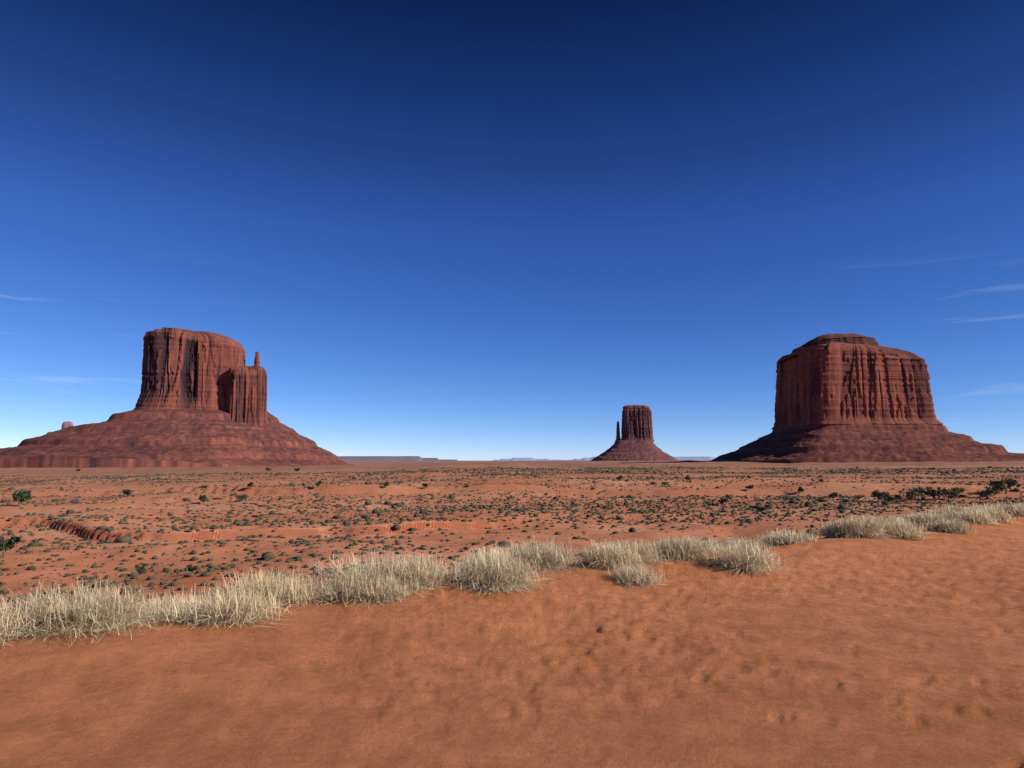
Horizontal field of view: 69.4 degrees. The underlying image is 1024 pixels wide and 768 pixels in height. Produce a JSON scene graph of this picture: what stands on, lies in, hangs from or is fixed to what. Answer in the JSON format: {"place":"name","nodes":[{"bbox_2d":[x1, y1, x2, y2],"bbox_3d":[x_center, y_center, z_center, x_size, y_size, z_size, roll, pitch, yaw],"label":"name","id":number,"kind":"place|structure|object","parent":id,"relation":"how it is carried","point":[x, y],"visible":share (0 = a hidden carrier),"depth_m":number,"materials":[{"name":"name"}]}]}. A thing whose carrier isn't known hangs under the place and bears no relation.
{"place":"outdoors","nodes":[
{"label":"outdoors","id":0,"kind":"place"},
{"bbox_2d":[47,421,72,433],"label":"butte","id":1,"kind":"object","parent":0,"point":[65,424],"visible":0.17,"depth_m":6464.09,"materials":[{"name":"red stone"}]},
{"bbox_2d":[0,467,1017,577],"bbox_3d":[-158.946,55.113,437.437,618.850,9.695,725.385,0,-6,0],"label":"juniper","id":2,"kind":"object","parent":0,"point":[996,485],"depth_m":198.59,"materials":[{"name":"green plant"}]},
{"bbox_2d":[0,460,1023,767],"bbox_3d":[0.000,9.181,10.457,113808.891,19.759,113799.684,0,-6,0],"label":"ground","id":3,"kind":"structure","parent":0,"point":[856,652],"depth_m":6.28,"materials":[{"name":"orange sand"}]},
{"bbox_2d":[0,327,354,467],"bbox_3d":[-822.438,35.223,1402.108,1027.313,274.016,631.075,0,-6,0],"label":"butte","id":4,"kind":"object","parent":3,"relation":"on","point":[202,400],"visible":0.98,"depth_m":1332.62,"materials":[{"name":"red stone"}]},
{"bbox_2d":[338,456,457,460],"bbox_3d":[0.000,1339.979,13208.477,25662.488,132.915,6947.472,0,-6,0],"label":"horizon mesas","id":5,"kind":"structure","parent":3,"relation":"on","point":[381,458],"depth_m":15104.23,"materials":[{"name":"stone"}]},
{"bbox_2d":[0,500,1023,649],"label":"dry grass tussocks","id":6,"kind":"object","parent":3,"relation":"on","point":[950,519],"visible":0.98,"depth_m":8.22,"materials":[{"name":"beige plant"}]},
{"bbox_2d":[0,466,1023,620],"bbox_3d":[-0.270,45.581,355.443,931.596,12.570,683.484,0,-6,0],"label":"desert brush","id":7,"kind":"object","parent":3,"relation":"on","point":[842,507],"visible":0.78,"depth_m":185.71,"materials":[{"name":"green plant"}]},
{"bbox_2d":[493,456,716,460],"bbox_3d":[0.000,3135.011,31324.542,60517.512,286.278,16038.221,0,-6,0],"label":"distant mountains","id":8,"kind":"structure","parent":3,"relation":"on","point":[679,458],"depth_m":35810.87,"materials":[{"name":"stone"}]},
{"bbox_2d":[591,405,676,460],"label":"butte","id":9,"kind":"object","parent":3,"relation":"on","point":[635,442],"visible":0.84,"depth_m":2547.72,"materials":[{"name":"red stone"}]},
{"bbox_2d":[711,333,1023,462],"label":"butte","id":10,"kind":"object","parent":3,"relation":"on","point":[844,398],"visible":0.91,"depth_m":1157.33,"materials":[{"name":"red stone"}]},
{"bbox_2d":[0,0,1023,460],"label":"sky","id":11,"kind":"structure","parent":0,"point":[461,230],"materials":[{"name":"blue"}]}
]}

